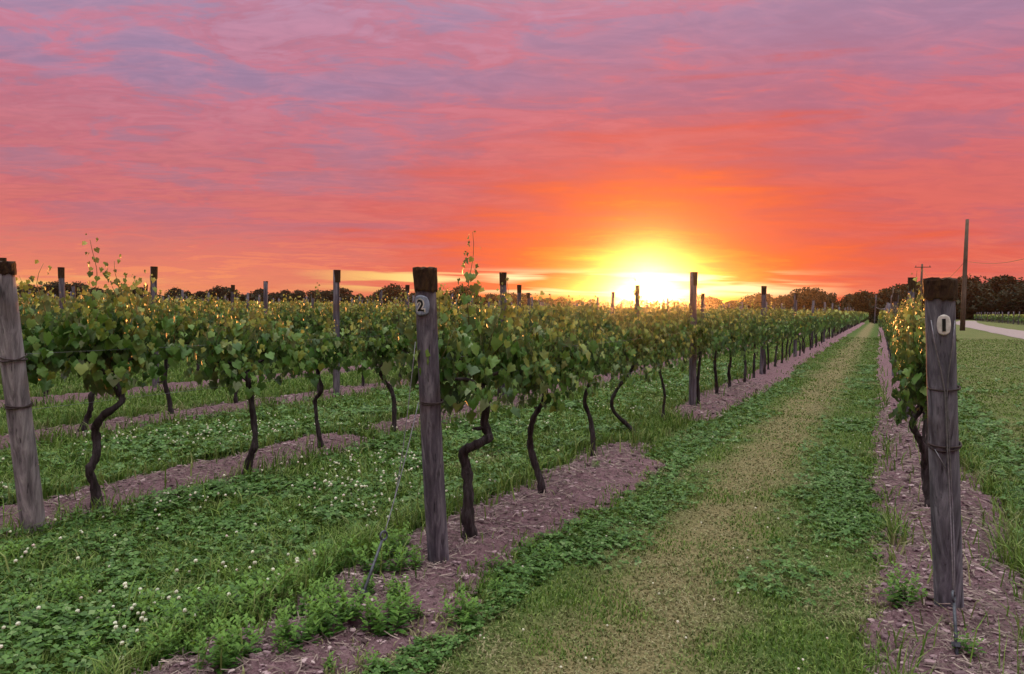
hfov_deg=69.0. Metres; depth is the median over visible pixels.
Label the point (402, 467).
guy wire
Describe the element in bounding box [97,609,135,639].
weed plant
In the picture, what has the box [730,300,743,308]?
broadleaf tree
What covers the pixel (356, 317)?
grapevine
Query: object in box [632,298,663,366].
grapevine
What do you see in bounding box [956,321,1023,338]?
gravel road
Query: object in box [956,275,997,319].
broadleaf tree
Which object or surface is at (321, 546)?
weed plant
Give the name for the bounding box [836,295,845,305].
broadleaf tree
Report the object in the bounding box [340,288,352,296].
broadleaf tree
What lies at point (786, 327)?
grapevine
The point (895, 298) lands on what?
line post
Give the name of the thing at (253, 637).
weed plant
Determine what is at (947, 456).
guy wire
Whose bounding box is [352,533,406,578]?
weed plant
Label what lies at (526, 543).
weed plant
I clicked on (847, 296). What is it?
broadleaf tree
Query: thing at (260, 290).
broadleaf tree
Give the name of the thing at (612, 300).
line post
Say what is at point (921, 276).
utility pole
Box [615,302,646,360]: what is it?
grapevine
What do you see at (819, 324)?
grapevine
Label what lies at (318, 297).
broadleaf tree
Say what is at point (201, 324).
grapevine
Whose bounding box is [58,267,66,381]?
line post
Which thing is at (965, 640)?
weed plant
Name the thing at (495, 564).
weed plant
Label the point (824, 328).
line post
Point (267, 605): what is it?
weed plant
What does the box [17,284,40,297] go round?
broadleaf tree
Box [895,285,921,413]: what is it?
grapevine
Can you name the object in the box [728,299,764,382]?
grapevine
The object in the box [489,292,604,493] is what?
grapevine
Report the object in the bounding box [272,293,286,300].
broadleaf tree
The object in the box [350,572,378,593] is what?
weed plant
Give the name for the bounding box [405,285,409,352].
line post
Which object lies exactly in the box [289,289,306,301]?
broadleaf tree
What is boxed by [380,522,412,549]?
weed plant
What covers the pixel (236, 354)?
grapevine
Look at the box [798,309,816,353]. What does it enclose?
grapevine
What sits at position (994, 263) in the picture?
power cable
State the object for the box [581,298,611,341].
grapevine
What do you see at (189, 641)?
weed plant
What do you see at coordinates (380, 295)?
line post
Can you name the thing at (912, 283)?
line post
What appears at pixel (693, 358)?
line post
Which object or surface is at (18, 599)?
weed plant
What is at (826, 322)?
grapevine
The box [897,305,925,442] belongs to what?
grapevine
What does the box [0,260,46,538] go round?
end post
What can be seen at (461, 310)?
grapevine
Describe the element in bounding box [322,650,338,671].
weed plant
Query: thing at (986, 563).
weed plant
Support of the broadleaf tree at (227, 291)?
on the ground at (868, 329)
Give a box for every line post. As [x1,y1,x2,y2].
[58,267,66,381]
[71,286,75,298]
[150,266,158,387]
[231,285,234,308]
[263,281,267,314]
[311,293,314,307]
[333,270,340,394]
[379,290,382,305]
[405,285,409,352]
[499,272,508,395]
[517,285,521,308]
[527,293,529,313]
[611,292,614,314]
[635,285,639,369]
[689,272,697,405]
[701,293,704,318]
[759,286,766,374]
[793,294,797,356]
[811,301,814,341]
[823,302,825,341]
[874,295,876,323]
[887,303,890,349]
[892,293,897,376]
[902,277,916,416]
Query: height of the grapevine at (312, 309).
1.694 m
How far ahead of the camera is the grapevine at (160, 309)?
12.46 m
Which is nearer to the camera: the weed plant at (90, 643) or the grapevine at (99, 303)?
the weed plant at (90, 643)
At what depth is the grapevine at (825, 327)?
34.21 m
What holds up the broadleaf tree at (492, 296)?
on the ground at (868, 329)
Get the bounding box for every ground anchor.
[360,530,387,603]
[951,590,961,654]
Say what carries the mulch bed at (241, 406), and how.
on the ground at (868, 329)
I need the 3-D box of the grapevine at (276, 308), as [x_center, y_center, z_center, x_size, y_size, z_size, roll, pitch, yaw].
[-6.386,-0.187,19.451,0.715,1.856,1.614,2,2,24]
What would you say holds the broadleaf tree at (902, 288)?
on the ground at (868, 329)
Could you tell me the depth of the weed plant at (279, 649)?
3.15 m
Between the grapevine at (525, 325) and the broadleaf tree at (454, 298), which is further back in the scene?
the broadleaf tree at (454, 298)
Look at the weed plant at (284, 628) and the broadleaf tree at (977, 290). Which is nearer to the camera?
the weed plant at (284, 628)
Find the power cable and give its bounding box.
[966,259,1021,263]
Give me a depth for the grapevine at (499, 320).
18.07 m
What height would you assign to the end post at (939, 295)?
1.962 m
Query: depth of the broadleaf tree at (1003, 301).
217.74 m
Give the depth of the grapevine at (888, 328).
17.01 m
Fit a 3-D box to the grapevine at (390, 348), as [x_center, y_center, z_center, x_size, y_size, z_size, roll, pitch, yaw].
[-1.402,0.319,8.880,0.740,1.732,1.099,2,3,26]
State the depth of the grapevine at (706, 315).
25.73 m
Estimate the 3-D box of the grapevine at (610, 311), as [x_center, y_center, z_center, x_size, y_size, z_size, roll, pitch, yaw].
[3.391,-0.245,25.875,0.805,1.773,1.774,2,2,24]
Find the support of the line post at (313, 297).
on the ground at (868, 329)
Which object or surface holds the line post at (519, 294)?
on the mulch bed at (241, 406)
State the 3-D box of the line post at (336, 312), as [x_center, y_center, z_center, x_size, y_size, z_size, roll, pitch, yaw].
[-2.908,0.104,12.352,0.126,2.427,0.120,-1,3,-38]
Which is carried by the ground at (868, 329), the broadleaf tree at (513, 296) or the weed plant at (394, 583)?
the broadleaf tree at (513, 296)
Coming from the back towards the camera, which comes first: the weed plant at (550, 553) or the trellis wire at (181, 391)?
the trellis wire at (181, 391)
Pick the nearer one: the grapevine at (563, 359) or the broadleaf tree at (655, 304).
the grapevine at (563, 359)
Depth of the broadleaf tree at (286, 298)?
274.51 m
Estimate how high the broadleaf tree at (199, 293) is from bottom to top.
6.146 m
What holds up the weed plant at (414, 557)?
on the mulch bed at (774, 376)
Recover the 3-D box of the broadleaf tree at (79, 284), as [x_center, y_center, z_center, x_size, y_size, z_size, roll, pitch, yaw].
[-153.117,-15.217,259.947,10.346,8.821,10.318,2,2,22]
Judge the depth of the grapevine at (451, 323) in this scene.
10.22 m
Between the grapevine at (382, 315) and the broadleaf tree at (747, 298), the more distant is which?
the broadleaf tree at (747, 298)
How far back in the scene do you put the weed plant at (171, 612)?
3.39 m
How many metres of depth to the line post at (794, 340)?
24.64 m
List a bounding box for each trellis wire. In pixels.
[32,334,399,353]
[37,367,376,408]
[442,348,726,419]
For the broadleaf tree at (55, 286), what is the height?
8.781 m
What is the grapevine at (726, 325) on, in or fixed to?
on the mulch bed at (774, 376)
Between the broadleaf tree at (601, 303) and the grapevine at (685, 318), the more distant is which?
the broadleaf tree at (601, 303)
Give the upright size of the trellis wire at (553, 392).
0.033 m
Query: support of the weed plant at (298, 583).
on the mulch bed at (774, 376)
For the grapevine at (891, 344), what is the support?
on the mulch bed at (886, 364)
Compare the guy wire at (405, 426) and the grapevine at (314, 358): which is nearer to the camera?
the guy wire at (405, 426)
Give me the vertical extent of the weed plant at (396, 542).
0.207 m
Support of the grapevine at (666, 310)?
on the mulch bed at (157, 486)
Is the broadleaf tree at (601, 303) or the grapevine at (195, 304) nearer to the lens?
the grapevine at (195, 304)
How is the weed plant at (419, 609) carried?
on the mulch bed at (774, 376)
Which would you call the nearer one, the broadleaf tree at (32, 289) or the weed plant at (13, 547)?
the weed plant at (13, 547)
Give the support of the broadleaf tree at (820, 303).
on the ground at (868, 329)
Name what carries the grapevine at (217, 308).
on the mulch bed at (66, 397)
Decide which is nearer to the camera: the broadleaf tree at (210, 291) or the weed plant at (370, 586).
the weed plant at (370, 586)
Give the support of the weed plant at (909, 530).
on the mulch bed at (886, 364)
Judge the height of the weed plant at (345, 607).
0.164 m
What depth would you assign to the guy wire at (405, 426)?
4.08 m
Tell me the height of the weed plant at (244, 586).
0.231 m
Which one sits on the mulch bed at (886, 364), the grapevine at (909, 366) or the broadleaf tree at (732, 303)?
the grapevine at (909, 366)
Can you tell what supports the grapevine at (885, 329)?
on the mulch bed at (886, 364)
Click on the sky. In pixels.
(588, 148)
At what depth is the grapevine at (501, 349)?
4.71 m
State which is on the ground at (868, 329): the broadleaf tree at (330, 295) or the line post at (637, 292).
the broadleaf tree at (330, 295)
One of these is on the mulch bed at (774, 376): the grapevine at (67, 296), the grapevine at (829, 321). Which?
the grapevine at (829, 321)
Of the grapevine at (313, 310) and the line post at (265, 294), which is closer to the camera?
the line post at (265, 294)
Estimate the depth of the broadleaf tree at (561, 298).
260.56 m
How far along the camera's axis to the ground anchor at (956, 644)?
3.27 m
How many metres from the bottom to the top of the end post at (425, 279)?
2.037 m
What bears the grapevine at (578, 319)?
on the mulch bed at (157, 486)
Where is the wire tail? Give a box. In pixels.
[934,449,947,471]
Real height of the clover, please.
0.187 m
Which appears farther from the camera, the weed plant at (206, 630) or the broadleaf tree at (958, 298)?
the broadleaf tree at (958, 298)
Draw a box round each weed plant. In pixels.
[0,537,31,563]
[6,589,44,607]
[41,631,63,654]
[51,572,93,602]
[59,633,111,667]
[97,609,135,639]
[123,588,177,626]
[125,629,158,650]
[136,622,195,666]
[149,596,199,642]
[162,581,223,627]
[179,628,210,656]
[186,484,211,505]
[190,622,247,673]
[193,586,228,604]
[194,609,233,641]
[209,605,266,659]
[219,570,283,615]
[221,601,251,627]
[230,569,261,592]
[239,586,275,623]
[248,562,307,603]
[269,598,326,651]
[270,637,288,654]
[274,589,309,617]
[290,573,309,596]
[295,544,339,583]
[297,572,342,616]
[305,588,353,639]
[313,540,331,554]
[313,571,345,598]
[322,533,367,574]
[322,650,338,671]
[326,585,365,622]
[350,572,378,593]
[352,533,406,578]
[354,534,373,557]
[356,582,413,636]
[363,647,386,670]
[376,526,414,558]
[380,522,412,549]
[384,572,410,599]
[385,589,421,621]
[392,541,424,571]
[414,605,424,618]
[439,583,479,627]
[482,553,501,568]
[486,576,502,592]
[520,534,534,548]
[542,543,558,560]
[575,518,588,527]
[866,543,881,559]
[876,561,928,607]
[894,520,910,539]
[951,625,985,656]
[979,556,991,569]
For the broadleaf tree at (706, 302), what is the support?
on the ground at (868, 329)
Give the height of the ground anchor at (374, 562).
0.448 m
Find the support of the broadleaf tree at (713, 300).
on the ground at (868, 329)
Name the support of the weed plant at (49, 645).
on the ground at (868, 329)
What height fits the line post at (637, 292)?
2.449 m
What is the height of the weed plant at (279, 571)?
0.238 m
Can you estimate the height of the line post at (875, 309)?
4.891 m
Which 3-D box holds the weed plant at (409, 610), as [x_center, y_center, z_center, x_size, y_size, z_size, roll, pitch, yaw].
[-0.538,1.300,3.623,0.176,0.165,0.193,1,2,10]
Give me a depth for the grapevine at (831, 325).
40.54 m
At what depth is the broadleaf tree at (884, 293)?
181.30 m
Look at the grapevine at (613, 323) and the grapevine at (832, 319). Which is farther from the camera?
the grapevine at (832, 319)
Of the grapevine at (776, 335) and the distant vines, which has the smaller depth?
the grapevine at (776, 335)
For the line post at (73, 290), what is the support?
on the ground at (868, 329)
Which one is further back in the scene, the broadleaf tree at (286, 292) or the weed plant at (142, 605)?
the broadleaf tree at (286, 292)
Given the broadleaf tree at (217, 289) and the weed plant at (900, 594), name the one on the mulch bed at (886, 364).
the weed plant at (900, 594)
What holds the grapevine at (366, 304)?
on the ground at (868, 329)
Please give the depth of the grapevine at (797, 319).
22.56 m
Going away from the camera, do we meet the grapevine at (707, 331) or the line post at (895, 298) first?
the grapevine at (707, 331)
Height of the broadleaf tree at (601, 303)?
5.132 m
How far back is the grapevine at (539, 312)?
19.80 m
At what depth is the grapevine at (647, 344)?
8.97 m
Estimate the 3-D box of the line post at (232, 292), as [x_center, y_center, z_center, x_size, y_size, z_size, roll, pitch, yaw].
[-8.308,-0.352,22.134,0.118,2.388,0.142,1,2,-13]
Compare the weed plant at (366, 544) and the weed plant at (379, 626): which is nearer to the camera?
the weed plant at (379, 626)
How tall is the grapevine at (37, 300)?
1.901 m
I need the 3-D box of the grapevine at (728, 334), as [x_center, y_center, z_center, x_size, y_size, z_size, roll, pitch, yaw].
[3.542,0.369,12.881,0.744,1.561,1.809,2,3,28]
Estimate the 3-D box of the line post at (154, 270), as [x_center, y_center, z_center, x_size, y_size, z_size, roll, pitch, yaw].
[-6.236,0.009,13.010,0.160,2.472,0.121,1,2,-5]
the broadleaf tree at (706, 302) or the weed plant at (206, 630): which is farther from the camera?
the broadleaf tree at (706, 302)
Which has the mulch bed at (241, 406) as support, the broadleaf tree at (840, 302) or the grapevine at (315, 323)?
the grapevine at (315, 323)
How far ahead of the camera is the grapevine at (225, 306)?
18.08 m
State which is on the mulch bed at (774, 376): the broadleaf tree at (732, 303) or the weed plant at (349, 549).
the weed plant at (349, 549)
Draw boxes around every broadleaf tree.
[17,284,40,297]
[44,281,71,298]
[68,281,86,297]
[83,287,105,298]
[133,287,143,297]
[164,287,181,298]
[178,290,196,299]
[194,291,205,300]
[202,289,219,299]
[212,285,237,300]
[216,287,243,300]
[244,292,262,300]
[250,288,268,293]
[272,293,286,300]
[276,294,292,301]
[277,289,292,294]
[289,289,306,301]
[306,289,321,297]
[314,290,327,301]
[325,290,342,301]
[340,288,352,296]
[343,294,361,302]
[372,290,386,303]
[382,283,404,302]
[437,292,458,304]
[449,285,472,304]
[485,293,498,303]
[507,292,516,304]
[515,295,526,305]
[540,297,553,303]
[555,296,569,306]
[599,300,610,306]
[619,299,631,306]
[649,301,662,307]
[697,295,710,308]
[705,296,722,308]
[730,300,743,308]
[740,294,753,309]
[749,292,776,309]
[773,287,829,310]
[809,293,833,310]
[825,292,838,301]
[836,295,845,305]
[841,293,852,310]
[846,289,878,318]
[870,287,917,309]
[896,281,924,309]
[955,293,968,319]
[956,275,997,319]
[957,281,994,319]
[966,282,1023,320]
[989,274,1022,314]
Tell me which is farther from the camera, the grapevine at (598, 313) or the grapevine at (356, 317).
the grapevine at (598, 313)
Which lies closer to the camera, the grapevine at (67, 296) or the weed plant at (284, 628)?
the weed plant at (284, 628)
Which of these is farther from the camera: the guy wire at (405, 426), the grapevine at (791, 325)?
the grapevine at (791, 325)
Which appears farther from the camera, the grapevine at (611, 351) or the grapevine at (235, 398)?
the grapevine at (235, 398)
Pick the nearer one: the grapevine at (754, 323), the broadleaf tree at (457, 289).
the grapevine at (754, 323)
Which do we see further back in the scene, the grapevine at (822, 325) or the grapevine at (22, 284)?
the grapevine at (822, 325)
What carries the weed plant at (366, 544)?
on the mulch bed at (774, 376)
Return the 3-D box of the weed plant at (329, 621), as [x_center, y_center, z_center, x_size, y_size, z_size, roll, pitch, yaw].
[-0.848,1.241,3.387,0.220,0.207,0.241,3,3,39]
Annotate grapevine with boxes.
[0,233,197,509]
[16,276,38,330]
[18,286,99,315]
[19,292,156,431]
[22,288,54,313]
[24,286,83,396]
[69,290,162,321]
[84,287,148,309]
[103,292,225,413]
[142,298,205,368]
[157,293,202,308]
[159,288,233,370]
[184,304,307,474]
[197,290,293,402]
[197,295,254,366]
[221,298,286,365]
[227,301,252,309]
[240,303,286,314]
[242,296,286,323]
[263,314,372,447]
[269,282,356,392]
[273,294,311,312]
[283,301,329,343]
[287,299,329,327]
[324,301,354,330]
[340,294,392,386]
[347,296,383,314]
[349,292,416,431]
[352,292,404,361]
[380,301,410,378]
[381,231,552,538]
[399,284,475,362]
[454,300,481,316]
[474,294,529,400]
[487,302,520,323]
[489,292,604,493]
[511,293,568,346]
[516,303,545,319]
[531,297,564,322]
[542,295,635,455]
[543,293,592,334]
[568,295,591,318]
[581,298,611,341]
[585,309,631,375]
[588,299,608,318]
[603,304,617,319]
[604,277,675,433]
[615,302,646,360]
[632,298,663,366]
[643,302,697,419]
[652,299,677,328]
[660,299,685,359]
[671,299,729,403]
[679,306,687,351]
[687,314,744,394]
[703,305,718,353]
[716,300,753,387]
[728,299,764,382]
[746,306,775,377]
[750,302,780,373]
[760,309,784,369]
[766,311,794,366]
[771,302,796,362]
[779,309,801,359]
[784,310,806,356]
[788,309,811,355]
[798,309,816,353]
[800,310,817,351]
[801,307,819,349]
[809,312,824,345]
[810,310,827,334]
[810,313,820,347]
[814,308,829,343]
[814,314,825,346]
[819,307,833,331]
[820,311,832,332]
[826,317,836,338]
[884,314,890,359]
[885,308,900,376]
[888,269,959,506]
[889,303,906,357]
[891,299,923,400]
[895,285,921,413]
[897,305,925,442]
[907,289,957,445]
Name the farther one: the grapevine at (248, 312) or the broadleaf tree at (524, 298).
the broadleaf tree at (524, 298)
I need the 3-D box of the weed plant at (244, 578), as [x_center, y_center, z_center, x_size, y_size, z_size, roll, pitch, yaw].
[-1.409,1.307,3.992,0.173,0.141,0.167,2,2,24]
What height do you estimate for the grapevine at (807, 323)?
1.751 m
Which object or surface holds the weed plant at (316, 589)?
on the mulch bed at (774, 376)
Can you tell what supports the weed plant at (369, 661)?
on the mulch bed at (774, 376)
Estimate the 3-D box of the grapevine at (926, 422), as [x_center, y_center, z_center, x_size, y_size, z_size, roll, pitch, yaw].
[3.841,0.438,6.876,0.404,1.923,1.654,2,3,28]
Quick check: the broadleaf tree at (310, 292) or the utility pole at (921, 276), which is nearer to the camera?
the utility pole at (921, 276)
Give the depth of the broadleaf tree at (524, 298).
261.19 m
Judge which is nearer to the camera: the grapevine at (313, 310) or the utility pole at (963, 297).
the grapevine at (313, 310)
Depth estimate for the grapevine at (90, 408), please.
8.58 m
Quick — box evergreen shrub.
[869,304,891,322]
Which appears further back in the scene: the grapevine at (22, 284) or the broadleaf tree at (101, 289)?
the broadleaf tree at (101, 289)
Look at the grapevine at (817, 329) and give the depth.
29.16 m
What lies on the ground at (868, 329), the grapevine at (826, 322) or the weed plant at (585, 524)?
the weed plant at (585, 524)
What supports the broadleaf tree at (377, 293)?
on the ground at (868, 329)
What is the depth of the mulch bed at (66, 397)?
12.66 m
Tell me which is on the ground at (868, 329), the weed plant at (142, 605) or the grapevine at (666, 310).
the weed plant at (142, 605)
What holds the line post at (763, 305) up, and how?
on the mulch bed at (774, 376)
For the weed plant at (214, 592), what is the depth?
3.75 m
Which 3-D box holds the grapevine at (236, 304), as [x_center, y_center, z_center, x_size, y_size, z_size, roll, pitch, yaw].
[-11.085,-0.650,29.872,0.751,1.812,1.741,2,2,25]
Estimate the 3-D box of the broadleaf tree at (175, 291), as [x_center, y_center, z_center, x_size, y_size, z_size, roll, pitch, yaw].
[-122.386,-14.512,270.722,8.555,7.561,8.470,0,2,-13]
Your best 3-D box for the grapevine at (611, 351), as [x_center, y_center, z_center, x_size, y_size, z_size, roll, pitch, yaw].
[0.825,0.410,7.810,0.803,1.704,1.506,2,3,26]
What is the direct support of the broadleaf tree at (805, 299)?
on the ground at (868, 329)
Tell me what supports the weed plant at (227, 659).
on the mulch bed at (774, 376)
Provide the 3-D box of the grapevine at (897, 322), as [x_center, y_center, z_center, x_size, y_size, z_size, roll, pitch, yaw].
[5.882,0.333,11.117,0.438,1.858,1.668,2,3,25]
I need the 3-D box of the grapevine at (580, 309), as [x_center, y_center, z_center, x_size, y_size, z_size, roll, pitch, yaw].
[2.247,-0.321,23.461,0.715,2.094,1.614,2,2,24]
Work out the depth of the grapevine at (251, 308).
22.89 m
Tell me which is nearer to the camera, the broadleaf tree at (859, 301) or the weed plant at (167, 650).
the weed plant at (167, 650)
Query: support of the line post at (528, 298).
on the mulch bed at (66, 397)
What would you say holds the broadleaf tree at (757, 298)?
on the ground at (868, 329)
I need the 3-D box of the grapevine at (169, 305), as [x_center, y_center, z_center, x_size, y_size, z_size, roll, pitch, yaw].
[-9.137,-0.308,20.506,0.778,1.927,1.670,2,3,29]
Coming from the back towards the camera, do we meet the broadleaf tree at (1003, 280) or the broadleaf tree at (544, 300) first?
the broadleaf tree at (544, 300)
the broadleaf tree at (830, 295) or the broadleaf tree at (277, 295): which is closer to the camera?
the broadleaf tree at (830, 295)
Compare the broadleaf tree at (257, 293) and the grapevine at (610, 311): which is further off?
the broadleaf tree at (257, 293)
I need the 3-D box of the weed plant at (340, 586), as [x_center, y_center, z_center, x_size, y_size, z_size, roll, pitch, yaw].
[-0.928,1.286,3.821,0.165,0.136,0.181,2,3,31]
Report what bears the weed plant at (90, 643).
on the ground at (868, 329)
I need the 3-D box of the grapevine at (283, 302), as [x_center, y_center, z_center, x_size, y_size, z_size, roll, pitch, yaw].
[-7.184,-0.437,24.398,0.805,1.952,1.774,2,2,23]
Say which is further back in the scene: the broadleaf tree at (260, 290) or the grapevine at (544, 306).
the broadleaf tree at (260, 290)
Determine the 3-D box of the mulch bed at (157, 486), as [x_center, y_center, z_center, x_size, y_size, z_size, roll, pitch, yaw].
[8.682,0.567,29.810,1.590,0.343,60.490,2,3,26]
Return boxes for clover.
[0,352,1023,673]
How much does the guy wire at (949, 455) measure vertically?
1.224 m
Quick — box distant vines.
[19,296,1023,338]
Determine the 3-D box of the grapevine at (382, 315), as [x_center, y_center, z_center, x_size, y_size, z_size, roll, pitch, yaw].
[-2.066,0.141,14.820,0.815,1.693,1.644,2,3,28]
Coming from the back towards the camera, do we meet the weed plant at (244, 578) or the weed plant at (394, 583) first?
the weed plant at (244, 578)
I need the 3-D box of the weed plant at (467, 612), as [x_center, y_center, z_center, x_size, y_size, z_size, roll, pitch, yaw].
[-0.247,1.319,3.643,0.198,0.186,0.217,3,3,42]
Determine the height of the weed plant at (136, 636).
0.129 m
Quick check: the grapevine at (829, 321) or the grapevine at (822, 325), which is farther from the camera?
the grapevine at (829, 321)
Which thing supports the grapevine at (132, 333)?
on the mulch bed at (157, 486)
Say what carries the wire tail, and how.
attached to the end post at (939, 295)
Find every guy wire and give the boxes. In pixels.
[382,342,415,537]
[384,402,418,533]
[930,320,953,589]
[946,321,955,594]
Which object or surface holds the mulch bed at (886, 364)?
on the ground at (868, 329)
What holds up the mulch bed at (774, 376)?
on the ground at (868, 329)
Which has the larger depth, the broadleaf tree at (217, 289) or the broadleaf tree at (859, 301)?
the broadleaf tree at (217, 289)
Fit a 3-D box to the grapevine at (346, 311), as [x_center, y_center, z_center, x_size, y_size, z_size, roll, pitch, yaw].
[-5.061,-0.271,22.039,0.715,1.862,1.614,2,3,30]
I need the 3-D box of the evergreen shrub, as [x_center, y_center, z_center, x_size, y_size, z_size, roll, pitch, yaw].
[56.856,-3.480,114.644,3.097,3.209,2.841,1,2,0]
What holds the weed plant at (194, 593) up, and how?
on the ground at (868, 329)
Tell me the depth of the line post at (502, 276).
11.80 m
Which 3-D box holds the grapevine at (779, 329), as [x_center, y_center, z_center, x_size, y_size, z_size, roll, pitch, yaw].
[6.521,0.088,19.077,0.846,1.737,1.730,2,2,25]
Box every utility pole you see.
[915,264,929,313]
[960,219,968,330]
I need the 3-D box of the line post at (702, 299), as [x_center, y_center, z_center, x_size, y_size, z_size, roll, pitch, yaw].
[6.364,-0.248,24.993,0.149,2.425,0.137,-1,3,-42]
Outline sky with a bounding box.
[0,0,1023,305]
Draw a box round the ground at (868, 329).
[0,319,1023,673]
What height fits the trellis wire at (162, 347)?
0.040 m
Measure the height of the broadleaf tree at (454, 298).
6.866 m
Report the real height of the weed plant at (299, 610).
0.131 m
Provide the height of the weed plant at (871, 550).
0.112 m
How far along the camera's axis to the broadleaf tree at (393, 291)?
266.52 m
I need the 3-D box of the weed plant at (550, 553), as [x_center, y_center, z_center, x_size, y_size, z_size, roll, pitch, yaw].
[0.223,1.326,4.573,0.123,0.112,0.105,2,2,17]
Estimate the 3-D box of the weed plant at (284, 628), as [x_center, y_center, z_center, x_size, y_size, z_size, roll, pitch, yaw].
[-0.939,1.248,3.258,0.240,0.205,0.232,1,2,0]
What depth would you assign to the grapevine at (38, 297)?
17.16 m
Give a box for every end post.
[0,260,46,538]
[413,267,448,563]
[922,277,963,607]
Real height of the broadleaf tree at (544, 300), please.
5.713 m
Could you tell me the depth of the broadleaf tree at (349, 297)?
269.34 m
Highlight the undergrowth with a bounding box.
[52,292,1023,319]
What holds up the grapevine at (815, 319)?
on the mulch bed at (774, 376)
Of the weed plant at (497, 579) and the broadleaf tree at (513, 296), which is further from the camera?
the broadleaf tree at (513, 296)
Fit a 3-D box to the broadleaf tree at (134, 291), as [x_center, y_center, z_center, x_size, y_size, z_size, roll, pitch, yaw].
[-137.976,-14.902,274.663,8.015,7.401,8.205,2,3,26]
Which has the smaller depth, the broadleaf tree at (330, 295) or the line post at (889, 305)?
the line post at (889, 305)
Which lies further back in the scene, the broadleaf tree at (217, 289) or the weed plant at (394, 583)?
the broadleaf tree at (217, 289)
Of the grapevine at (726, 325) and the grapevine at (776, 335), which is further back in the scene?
the grapevine at (776, 335)
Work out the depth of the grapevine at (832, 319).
39.11 m
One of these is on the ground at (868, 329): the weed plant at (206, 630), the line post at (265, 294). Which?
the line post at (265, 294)
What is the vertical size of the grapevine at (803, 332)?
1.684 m
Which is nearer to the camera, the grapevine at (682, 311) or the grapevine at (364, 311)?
the grapevine at (364, 311)
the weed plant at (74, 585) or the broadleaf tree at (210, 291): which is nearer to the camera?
the weed plant at (74, 585)
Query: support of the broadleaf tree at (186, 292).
on the ground at (868, 329)
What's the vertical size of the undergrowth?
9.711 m
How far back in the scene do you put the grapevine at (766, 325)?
16.65 m
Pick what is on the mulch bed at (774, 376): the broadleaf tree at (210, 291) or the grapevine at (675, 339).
the grapevine at (675, 339)
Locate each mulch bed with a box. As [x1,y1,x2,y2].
[0,333,800,542]
[0,362,405,408]
[0,379,446,449]
[146,322,863,673]
[859,327,1023,673]
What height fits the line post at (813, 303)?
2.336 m
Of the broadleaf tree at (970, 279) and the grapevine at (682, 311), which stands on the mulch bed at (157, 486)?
the grapevine at (682, 311)
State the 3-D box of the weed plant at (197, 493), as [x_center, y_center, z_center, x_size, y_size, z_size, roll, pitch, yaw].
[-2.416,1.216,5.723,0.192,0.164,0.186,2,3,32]
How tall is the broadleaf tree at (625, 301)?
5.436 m
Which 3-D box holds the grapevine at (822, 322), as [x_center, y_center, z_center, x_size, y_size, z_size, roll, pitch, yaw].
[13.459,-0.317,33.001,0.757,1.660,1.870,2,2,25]
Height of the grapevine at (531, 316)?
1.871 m
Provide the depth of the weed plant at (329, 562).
4.07 m

